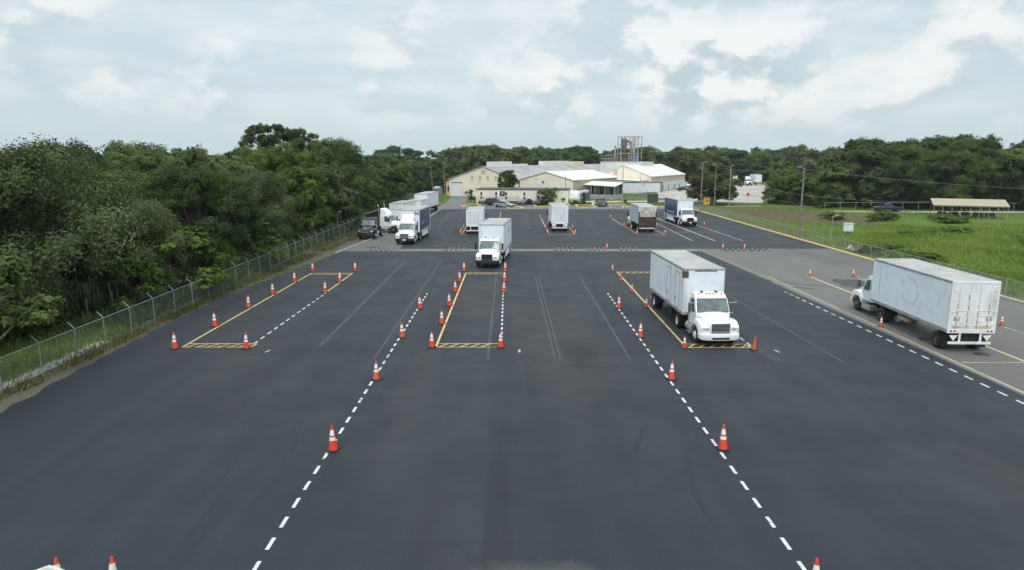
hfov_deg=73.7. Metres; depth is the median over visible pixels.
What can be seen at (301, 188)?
tree
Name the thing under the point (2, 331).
tree
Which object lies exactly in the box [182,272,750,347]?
yellow bay lines
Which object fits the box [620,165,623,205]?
utility pole
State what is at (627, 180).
annex
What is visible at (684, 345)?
traffic cone
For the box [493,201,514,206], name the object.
parked car
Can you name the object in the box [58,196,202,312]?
tree
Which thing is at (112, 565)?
traffic cone
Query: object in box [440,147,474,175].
tree
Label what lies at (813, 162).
tree
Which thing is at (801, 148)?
tree
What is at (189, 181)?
tree
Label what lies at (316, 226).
sapling
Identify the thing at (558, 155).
tree
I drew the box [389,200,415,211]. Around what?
semi trailer
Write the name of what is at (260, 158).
tree
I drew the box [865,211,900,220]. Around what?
shrub
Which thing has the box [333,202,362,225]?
sapling
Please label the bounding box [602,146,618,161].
railed platform
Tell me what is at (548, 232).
bay lines
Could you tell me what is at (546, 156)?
tree
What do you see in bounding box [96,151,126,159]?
tree
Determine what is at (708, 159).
tree
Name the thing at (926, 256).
shrub
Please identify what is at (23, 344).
slope grass
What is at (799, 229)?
utility pole
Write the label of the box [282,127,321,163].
tree
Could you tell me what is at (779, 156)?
tree
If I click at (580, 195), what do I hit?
camper trailer
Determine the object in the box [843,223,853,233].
utility cabinet
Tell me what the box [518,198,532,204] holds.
parked car
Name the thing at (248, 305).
traffic cone
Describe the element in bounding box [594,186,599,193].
dock door
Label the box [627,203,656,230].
box truck
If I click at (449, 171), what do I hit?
tree
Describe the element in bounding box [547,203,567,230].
box truck
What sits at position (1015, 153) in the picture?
tree
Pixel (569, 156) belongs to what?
tree
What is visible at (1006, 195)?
tree
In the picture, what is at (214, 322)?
traffic cone
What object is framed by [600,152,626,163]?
tree
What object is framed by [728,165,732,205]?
utility pole
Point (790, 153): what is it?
tree
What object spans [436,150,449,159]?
tree
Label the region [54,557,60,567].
traffic cone
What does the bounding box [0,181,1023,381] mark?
ground
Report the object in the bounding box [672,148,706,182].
tree
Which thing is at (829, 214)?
shrub
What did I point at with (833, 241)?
chain link fence
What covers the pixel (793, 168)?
tree
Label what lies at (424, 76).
sky
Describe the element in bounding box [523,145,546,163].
tree
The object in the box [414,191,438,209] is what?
semi trailer
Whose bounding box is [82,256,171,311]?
sapling
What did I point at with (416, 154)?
tree
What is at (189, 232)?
sapling
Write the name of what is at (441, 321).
traffic cone
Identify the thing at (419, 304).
traffic cone
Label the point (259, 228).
sapling
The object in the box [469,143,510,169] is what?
tree
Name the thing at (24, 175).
tree
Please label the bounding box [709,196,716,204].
waste bin
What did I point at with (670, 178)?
warehouse
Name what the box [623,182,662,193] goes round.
semi trailer
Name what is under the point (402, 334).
traffic cone
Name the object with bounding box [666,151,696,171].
tree
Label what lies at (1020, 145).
tree
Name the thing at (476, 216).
box truck
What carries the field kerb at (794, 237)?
on the ground at (750, 209)
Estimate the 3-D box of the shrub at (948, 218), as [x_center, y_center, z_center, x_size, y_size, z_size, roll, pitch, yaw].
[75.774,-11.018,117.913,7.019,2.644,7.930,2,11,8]
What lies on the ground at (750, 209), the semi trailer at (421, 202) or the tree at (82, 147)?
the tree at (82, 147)
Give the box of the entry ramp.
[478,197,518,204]
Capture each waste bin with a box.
[703,196,710,204]
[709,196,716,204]
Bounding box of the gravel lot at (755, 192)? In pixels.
[657,184,764,202]
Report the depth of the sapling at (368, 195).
114.00 m
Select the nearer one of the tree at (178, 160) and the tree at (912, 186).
the tree at (178, 160)
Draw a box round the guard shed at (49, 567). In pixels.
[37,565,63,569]
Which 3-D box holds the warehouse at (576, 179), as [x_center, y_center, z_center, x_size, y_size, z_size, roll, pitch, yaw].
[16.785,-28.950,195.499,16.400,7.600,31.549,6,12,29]
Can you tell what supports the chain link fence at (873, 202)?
on the ground at (750, 209)
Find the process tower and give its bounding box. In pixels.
[617,136,641,161]
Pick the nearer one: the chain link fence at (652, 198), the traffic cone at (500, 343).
the traffic cone at (500, 343)
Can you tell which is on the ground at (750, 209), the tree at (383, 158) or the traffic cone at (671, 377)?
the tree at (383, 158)
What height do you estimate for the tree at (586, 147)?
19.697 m
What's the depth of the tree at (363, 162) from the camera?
118.39 m
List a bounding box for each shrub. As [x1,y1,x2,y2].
[467,189,474,202]
[817,211,845,219]
[854,240,917,254]
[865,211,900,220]
[887,250,949,262]
[897,230,923,234]
[920,225,977,234]
[922,213,971,222]
[1009,232,1023,237]
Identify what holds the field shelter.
on the ground at (750, 209)
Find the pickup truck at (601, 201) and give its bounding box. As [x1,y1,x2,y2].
[595,198,607,206]
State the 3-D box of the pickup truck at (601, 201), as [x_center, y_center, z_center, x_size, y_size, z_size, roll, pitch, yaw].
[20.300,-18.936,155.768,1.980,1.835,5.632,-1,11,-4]
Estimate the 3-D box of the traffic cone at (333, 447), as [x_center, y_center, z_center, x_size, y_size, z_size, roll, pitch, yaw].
[-6.728,5.725,25.579,0.429,0.970,0.429,0,11,4]
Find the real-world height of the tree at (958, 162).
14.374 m
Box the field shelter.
[930,198,1009,218]
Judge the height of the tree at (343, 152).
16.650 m
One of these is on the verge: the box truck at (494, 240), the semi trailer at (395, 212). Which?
the semi trailer at (395, 212)
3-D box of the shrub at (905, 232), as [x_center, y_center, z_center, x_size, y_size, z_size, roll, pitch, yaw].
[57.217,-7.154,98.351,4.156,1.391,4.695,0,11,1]
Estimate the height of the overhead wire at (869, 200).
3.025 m
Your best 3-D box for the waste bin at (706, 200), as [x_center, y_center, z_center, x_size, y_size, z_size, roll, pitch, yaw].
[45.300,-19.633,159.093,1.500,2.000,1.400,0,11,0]
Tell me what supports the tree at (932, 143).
on the ground at (750, 209)
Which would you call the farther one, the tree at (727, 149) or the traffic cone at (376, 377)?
the tree at (727, 149)
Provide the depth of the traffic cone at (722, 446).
25.58 m
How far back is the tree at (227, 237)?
64.11 m
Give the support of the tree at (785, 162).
on the ground at (750, 209)
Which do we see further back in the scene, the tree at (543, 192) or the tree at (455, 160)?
the tree at (455, 160)
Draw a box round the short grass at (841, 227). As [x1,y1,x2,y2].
[708,207,1021,245]
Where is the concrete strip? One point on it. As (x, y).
(544, 249)
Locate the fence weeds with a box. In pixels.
[0,220,398,401]
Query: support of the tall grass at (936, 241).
on the ground at (750, 209)
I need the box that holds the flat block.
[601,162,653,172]
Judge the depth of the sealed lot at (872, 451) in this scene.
26.73 m
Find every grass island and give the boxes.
[577,205,594,206]
[608,202,663,205]
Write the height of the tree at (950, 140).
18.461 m
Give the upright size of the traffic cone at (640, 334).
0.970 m
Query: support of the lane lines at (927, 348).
on the side lane
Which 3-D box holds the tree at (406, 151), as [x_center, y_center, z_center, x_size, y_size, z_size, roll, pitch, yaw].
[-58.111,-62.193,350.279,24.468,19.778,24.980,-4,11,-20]
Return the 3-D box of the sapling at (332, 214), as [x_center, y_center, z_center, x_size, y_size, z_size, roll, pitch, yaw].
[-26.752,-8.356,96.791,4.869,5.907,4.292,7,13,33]
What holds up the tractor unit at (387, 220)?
on the old pavement at (387, 242)
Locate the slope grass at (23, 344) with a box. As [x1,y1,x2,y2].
[0,315,153,381]
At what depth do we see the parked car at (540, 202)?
158.84 m
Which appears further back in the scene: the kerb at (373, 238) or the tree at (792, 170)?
the tree at (792, 170)
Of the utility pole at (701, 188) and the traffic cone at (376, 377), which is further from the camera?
the utility pole at (701, 188)
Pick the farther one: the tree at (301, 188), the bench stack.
the bench stack
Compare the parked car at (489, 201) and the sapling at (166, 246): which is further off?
the parked car at (489, 201)
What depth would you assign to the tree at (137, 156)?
72.72 m
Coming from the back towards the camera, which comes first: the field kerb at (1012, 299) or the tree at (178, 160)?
the tree at (178, 160)
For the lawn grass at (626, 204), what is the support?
on the ground at (750, 209)
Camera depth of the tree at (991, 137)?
161.54 m
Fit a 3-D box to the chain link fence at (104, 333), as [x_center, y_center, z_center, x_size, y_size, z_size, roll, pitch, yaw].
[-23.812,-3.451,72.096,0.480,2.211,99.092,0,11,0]
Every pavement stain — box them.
[832,278,864,287]
[918,337,930,340]
[973,352,991,355]
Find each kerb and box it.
[335,209,441,252]
[591,202,663,206]
[693,209,873,260]
[1000,295,1023,303]
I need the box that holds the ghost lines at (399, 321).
[320,212,842,361]
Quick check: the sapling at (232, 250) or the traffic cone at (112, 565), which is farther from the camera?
the sapling at (232, 250)
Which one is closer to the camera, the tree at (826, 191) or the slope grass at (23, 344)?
the slope grass at (23, 344)
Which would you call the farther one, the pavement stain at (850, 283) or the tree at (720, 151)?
the tree at (720, 151)
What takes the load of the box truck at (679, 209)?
on the sealed lot at (612, 234)
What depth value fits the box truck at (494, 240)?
70.30 m
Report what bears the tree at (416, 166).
on the ground at (750, 209)
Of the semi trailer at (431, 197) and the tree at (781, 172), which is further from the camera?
the tree at (781, 172)
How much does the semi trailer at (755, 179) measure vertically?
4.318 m
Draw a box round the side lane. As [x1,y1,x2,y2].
[704,252,1023,395]
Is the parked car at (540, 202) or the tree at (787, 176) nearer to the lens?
the parked car at (540, 202)
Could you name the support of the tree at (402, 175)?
on the ground at (750, 209)
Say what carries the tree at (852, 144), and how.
on the ground at (750, 209)
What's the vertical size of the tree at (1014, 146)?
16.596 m
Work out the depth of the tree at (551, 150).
347.28 m
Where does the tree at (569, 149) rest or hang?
on the ground at (750, 209)
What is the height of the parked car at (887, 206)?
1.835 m
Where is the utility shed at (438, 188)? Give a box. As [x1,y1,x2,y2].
[433,186,441,194]
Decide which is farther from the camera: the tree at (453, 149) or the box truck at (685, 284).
the tree at (453, 149)
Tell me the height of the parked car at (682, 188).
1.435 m
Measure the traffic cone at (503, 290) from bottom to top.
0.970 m
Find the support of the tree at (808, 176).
on the ground at (750, 209)
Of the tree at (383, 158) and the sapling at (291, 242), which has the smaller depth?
the sapling at (291, 242)
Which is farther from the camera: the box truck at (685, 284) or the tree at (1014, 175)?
the tree at (1014, 175)
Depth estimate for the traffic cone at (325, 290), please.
55.64 m
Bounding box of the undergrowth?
[0,223,359,351]
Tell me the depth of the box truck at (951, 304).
39.77 m
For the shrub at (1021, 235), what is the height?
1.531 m
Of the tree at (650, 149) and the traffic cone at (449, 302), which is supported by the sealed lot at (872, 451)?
the traffic cone at (449, 302)
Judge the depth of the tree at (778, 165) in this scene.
216.98 m
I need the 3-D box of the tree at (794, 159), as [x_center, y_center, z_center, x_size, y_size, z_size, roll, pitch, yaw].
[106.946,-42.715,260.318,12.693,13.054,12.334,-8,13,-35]
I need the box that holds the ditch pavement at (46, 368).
[0,341,109,389]
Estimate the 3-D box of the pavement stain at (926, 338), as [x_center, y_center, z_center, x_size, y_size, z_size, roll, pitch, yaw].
[25.591,3.284,41.354,2.117,0.001,1.119,0,11,0]
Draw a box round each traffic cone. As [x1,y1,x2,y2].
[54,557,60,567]
[109,556,116,569]
[170,332,179,349]
[210,312,219,326]
[241,332,251,349]
[245,295,251,307]
[270,282,275,294]
[322,281,328,292]
[326,425,339,451]
[370,361,381,380]
[399,322,405,337]
[416,295,422,308]
[427,331,436,347]
[438,309,444,323]
[446,293,451,305]
[453,281,457,291]
[496,331,504,347]
[501,282,506,292]
[615,295,622,308]
[637,322,643,337]
[665,360,676,380]
[681,336,687,348]
[716,424,729,450]
[750,336,756,350]
[813,558,819,569]
[878,316,883,326]
[998,315,1004,325]
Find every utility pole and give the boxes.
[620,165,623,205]
[700,162,702,213]
[714,165,716,205]
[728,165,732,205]
[798,166,804,237]
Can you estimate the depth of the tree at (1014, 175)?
144.22 m
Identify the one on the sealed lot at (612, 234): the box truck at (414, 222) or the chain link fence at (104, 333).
the box truck at (414, 222)
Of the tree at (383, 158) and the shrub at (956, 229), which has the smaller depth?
the shrub at (956, 229)
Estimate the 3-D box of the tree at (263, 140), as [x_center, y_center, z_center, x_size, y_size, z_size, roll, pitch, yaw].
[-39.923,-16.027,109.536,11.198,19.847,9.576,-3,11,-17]
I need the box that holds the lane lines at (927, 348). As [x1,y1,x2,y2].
[768,275,1023,392]
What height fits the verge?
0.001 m
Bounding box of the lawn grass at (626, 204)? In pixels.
[438,196,663,205]
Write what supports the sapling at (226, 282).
on the ground at (750, 209)
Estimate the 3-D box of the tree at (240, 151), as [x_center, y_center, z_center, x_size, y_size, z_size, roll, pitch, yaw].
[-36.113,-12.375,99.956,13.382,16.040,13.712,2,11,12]
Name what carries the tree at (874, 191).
on the ground at (750, 209)
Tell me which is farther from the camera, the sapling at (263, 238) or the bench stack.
the bench stack
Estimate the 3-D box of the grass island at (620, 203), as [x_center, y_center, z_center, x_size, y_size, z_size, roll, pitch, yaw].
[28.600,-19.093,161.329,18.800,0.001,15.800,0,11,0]
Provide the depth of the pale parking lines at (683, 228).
101.87 m
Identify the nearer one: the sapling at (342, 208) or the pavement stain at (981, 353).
the pavement stain at (981, 353)
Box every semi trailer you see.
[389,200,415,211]
[392,201,417,220]
[411,198,426,205]
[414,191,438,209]
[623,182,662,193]
[750,174,761,184]
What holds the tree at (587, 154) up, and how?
on the ground at (750, 209)
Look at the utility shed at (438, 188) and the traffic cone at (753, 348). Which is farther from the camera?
the utility shed at (438, 188)
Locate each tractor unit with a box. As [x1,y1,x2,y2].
[357,217,383,238]
[365,204,399,232]
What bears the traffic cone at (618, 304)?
on the sealed lot at (872, 451)
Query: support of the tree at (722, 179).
on the ground at (750, 209)
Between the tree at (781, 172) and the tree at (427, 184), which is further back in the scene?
the tree at (427, 184)
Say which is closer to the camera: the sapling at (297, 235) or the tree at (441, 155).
the sapling at (297, 235)
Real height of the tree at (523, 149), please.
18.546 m
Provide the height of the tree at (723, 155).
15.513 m
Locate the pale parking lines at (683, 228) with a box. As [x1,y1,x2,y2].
[499,213,742,240]
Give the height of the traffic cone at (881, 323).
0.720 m
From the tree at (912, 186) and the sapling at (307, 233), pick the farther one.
the tree at (912, 186)
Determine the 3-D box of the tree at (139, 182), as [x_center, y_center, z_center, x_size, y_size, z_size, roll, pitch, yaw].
[-34.794,-3.442,57.067,15.066,13.357,14.198,-1,11,-3]
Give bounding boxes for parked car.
[484,198,500,205]
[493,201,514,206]
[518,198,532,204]
[533,197,547,204]
[676,187,690,190]
[871,202,903,211]
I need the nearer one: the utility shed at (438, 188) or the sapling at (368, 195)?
the sapling at (368, 195)
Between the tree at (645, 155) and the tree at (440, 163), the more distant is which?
the tree at (645, 155)
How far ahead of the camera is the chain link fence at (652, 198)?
167.37 m
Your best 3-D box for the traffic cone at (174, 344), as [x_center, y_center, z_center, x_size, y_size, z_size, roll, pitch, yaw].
[-19.416,3.182,39.246,0.429,0.970,0.429,-1,11,-9]
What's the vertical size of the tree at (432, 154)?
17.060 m
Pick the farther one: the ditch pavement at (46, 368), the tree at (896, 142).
the tree at (896, 142)
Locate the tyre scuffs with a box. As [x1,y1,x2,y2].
[186,269,821,524]
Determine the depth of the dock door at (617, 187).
184.16 m
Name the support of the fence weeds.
on the verge
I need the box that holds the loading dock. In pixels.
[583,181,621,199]
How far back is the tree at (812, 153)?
175.15 m
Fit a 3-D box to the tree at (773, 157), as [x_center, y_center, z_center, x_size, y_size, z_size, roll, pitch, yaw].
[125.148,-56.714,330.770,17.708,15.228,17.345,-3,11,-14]
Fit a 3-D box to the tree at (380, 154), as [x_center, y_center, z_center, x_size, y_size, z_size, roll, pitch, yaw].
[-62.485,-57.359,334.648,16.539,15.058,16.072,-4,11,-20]
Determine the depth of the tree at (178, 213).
63.76 m
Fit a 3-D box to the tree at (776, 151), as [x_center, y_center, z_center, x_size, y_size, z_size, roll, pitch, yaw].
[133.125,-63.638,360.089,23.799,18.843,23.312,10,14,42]
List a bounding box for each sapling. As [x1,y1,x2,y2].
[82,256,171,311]
[103,258,170,301]
[124,233,230,293]
[147,226,230,288]
[201,253,232,285]
[216,239,242,269]
[229,224,267,255]
[234,218,282,261]
[255,235,276,250]
[273,233,290,250]
[281,220,312,242]
[281,228,297,247]
[295,210,318,236]
[304,212,334,230]
[304,221,330,236]
[321,205,337,230]
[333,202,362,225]
[334,197,369,222]
[338,206,364,223]
[357,192,376,211]
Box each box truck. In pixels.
[395,206,429,243]
[466,206,486,233]
[475,218,510,266]
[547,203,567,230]
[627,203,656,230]
[650,250,738,342]
[664,197,696,225]
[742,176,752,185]
[850,258,1001,347]
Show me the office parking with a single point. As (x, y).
(532, 205)
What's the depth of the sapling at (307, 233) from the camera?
85.62 m
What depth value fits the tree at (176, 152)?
165.89 m
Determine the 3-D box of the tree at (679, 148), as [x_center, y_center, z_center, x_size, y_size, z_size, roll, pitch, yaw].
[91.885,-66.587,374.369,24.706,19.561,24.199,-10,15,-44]
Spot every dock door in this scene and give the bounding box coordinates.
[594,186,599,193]
[605,186,609,193]
[613,186,619,193]
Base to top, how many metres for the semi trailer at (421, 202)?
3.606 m
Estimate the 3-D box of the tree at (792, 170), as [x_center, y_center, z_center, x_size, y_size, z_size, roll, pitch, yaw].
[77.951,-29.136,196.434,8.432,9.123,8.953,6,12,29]
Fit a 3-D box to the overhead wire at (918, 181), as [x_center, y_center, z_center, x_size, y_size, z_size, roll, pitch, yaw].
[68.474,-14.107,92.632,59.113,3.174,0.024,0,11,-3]
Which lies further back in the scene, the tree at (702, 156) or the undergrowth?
the tree at (702, 156)
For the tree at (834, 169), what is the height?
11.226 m
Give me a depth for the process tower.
238.49 m
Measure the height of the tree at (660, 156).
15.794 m
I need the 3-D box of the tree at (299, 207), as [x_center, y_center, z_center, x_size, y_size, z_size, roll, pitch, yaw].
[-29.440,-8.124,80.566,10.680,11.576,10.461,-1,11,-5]
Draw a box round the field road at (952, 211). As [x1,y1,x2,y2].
[837,211,1023,212]
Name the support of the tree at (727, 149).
on the ground at (750, 209)
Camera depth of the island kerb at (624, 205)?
161.13 m
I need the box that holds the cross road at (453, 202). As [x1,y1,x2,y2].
[438,196,699,208]
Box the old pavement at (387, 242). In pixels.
[341,231,839,251]
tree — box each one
[0,132,147,337]
[0,145,15,158]
[0,255,64,339]
[0,318,15,342]
[1,165,91,292]
[14,137,117,277]
[54,163,189,279]
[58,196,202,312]
[91,140,180,174]
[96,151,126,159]
[113,171,188,225]
[116,169,178,264]
[129,163,267,272]
[139,149,187,171]
[157,172,266,269]
[168,147,210,156]
[176,144,219,168]
[197,155,260,177]
[208,153,226,160]
[213,165,296,255]
[223,122,296,157]
[225,144,302,173]
[228,167,306,235]
[244,141,335,229]
[260,165,327,245]
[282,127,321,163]
[287,136,380,217]
[311,162,354,232]
[316,159,365,226]
[329,149,383,192]
[364,160,388,209]
[369,152,392,160]
[370,159,399,208]
[371,148,395,158]
[375,154,404,198]
[383,164,414,201]
[384,157,410,198]
[387,145,418,162]
[390,153,414,195]
[403,150,430,161]
[405,165,414,189]
[408,163,428,190]
[413,163,445,191]
[417,161,428,177]
[422,157,455,185]
[426,150,445,161]
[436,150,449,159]
[438,164,462,192]
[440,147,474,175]
[444,147,469,173]
[457,144,496,172]
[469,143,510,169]
[492,149,527,163]
[497,170,518,187]
[511,145,532,161]
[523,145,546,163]
[526,150,554,164]
[536,187,551,204]
[537,147,560,156]
[545,187,557,201]
[551,149,566,160]
[561,147,577,156]
[564,152,586,162]
[570,148,597,163]
[573,144,596,161]
[584,154,603,163]
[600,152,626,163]
[609,147,632,157]
[626,149,650,161]
[636,145,659,154]
[646,150,674,165]
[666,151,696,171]
[670,149,703,175]
[671,145,687,150]
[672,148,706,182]
[685,162,742,200]
[694,146,713,151]
[697,154,720,166]
[700,151,734,170]
[705,147,735,168]
[712,145,737,151]
[723,150,755,181]
[737,155,763,181]
[747,150,774,180]
[751,146,780,160]
[761,176,790,203]
[762,152,781,176]
[763,153,779,176]
[764,160,796,189]
[768,160,798,177]
[768,168,795,195]
[768,169,794,187]
[773,167,796,174]
[774,174,799,199]
[778,176,807,204]
[779,144,808,160]
[781,156,806,171]
[784,149,804,164]
[784,172,823,205]
[793,147,839,174]
[795,152,852,202]
[804,161,856,206]
[811,182,844,208]
[824,146,843,162]
[827,136,894,203]
[834,142,898,204]
[856,170,898,207]
[869,143,952,206]
[878,160,937,207]
[887,141,908,158]
[893,136,947,205]
[914,149,1000,209]
[925,133,979,198]
[928,137,1004,197]
[963,154,1020,209]
[978,147,1023,206]
[980,134,1002,148]
[988,158,1023,208]
[1010,143,1017,149]
[1015,140,1023,197]
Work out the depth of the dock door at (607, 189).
185.46 m
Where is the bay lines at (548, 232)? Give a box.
[461,218,664,234]
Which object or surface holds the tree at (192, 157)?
on the ground at (750, 209)
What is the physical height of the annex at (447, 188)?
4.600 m
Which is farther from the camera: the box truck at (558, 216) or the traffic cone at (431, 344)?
the box truck at (558, 216)
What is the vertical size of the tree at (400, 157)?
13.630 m
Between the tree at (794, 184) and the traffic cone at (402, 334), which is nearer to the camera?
the traffic cone at (402, 334)
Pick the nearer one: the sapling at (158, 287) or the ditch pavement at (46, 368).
the ditch pavement at (46, 368)
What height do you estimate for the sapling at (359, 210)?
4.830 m
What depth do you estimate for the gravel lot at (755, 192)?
205.21 m
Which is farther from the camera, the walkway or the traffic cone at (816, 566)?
the walkway
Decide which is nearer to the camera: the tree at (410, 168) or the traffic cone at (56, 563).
the traffic cone at (56, 563)
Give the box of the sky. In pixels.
[0,0,1023,158]
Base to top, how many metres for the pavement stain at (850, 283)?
0.001 m
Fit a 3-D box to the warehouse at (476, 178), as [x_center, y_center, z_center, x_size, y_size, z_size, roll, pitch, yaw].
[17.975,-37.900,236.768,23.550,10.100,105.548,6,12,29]
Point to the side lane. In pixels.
(789, 268)
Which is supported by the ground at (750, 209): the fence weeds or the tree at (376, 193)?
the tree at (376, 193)
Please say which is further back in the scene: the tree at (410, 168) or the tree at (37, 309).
the tree at (410, 168)
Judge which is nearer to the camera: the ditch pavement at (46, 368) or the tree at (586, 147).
the ditch pavement at (46, 368)
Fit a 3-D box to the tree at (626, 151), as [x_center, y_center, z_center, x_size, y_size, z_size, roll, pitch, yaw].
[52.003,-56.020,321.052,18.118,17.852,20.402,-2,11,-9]
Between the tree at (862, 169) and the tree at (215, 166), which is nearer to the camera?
the tree at (215, 166)
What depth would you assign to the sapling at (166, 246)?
52.47 m
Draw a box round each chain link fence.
[0,209,377,394]
[590,194,664,201]
[694,202,1023,296]
[824,202,1014,210]
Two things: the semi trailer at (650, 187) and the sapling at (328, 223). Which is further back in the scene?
the semi trailer at (650, 187)
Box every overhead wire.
[805,169,1021,188]
[805,195,926,201]
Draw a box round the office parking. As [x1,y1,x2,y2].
[479,204,623,205]
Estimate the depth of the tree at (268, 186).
74.99 m
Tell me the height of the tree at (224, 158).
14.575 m
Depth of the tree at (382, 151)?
343.64 m
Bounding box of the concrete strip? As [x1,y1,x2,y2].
[394,249,701,250]
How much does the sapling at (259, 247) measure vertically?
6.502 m
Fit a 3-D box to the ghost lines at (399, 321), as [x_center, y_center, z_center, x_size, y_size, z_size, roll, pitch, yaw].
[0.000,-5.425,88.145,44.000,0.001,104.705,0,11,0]
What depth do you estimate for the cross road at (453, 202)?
151.43 m
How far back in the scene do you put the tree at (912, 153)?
150.02 m
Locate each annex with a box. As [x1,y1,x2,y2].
[446,181,448,195]
[617,178,648,192]
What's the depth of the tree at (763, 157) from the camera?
315.94 m
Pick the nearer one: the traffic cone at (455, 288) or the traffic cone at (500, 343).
the traffic cone at (500, 343)
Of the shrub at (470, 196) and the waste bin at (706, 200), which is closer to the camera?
the waste bin at (706, 200)
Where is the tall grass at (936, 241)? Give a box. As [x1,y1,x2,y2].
[726,213,1023,296]
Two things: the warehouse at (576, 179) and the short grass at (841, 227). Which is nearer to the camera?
the short grass at (841, 227)
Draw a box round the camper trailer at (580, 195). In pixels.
[568,189,589,204]
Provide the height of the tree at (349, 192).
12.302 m
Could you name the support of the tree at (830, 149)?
on the ground at (750, 209)
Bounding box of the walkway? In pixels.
[586,200,697,201]
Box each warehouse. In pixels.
[448,161,600,196]
[519,170,617,193]
[605,164,685,190]
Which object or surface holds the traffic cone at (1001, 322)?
on the side lane
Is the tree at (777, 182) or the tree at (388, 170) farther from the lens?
the tree at (777, 182)
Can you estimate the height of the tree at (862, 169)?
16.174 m
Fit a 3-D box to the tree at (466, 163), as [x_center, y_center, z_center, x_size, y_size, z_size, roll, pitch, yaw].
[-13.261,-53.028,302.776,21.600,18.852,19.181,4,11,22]
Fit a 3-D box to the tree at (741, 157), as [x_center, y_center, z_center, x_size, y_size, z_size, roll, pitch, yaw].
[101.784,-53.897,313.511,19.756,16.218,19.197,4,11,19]
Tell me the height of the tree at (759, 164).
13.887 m
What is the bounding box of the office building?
[476,187,570,203]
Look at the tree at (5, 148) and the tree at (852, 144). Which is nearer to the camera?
the tree at (5, 148)
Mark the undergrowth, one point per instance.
(56, 325)
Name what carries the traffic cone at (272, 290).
on the sealed lot at (872, 451)
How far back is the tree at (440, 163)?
221.88 m
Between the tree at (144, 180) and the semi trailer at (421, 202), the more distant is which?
the semi trailer at (421, 202)
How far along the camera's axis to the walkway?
172.23 m
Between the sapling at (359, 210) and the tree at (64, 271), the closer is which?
the tree at (64, 271)
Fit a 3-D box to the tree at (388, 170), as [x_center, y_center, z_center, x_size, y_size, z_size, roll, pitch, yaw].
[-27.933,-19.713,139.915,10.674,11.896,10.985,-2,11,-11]
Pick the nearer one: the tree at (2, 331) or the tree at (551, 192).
the tree at (2, 331)
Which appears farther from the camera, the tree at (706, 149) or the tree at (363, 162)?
the tree at (706, 149)
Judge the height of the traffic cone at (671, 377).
0.970 m
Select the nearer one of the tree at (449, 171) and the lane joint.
the lane joint
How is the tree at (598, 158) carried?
on the ground at (750, 209)
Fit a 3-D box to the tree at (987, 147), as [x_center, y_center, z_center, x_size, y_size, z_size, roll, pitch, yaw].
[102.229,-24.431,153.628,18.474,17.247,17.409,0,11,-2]
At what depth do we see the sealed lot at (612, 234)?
97.95 m
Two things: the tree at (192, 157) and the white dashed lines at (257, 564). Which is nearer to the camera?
the white dashed lines at (257, 564)
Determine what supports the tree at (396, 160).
on the ground at (750, 209)
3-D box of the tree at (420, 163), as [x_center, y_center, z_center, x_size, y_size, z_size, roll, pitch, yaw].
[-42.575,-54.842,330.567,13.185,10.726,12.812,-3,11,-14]
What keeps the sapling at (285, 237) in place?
on the ground at (750, 209)
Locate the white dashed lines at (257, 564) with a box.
[252,292,1023,569]
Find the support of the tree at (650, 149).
on the ground at (750, 209)
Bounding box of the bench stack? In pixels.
[937,211,995,217]
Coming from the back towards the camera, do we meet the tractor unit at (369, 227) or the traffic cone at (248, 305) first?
the tractor unit at (369, 227)
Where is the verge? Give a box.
[0,204,439,412]
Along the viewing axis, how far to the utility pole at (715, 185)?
155.42 m
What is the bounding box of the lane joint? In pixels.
[702,251,1023,393]
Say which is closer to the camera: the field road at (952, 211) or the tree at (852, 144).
the field road at (952, 211)
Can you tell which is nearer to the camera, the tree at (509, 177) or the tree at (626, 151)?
the tree at (509, 177)
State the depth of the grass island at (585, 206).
153.63 m
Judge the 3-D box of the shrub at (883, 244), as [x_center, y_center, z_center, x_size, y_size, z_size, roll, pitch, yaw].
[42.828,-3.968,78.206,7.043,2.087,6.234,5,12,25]
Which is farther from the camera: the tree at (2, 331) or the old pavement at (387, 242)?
the old pavement at (387, 242)
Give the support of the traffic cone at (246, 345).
on the sealed lot at (872, 451)
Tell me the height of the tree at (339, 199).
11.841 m
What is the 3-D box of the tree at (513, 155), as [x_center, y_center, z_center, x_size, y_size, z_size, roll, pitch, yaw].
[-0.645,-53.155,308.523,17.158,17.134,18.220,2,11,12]
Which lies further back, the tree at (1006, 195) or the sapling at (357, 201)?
the tree at (1006, 195)
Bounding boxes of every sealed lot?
[0,251,1023,569]
[400,209,828,248]

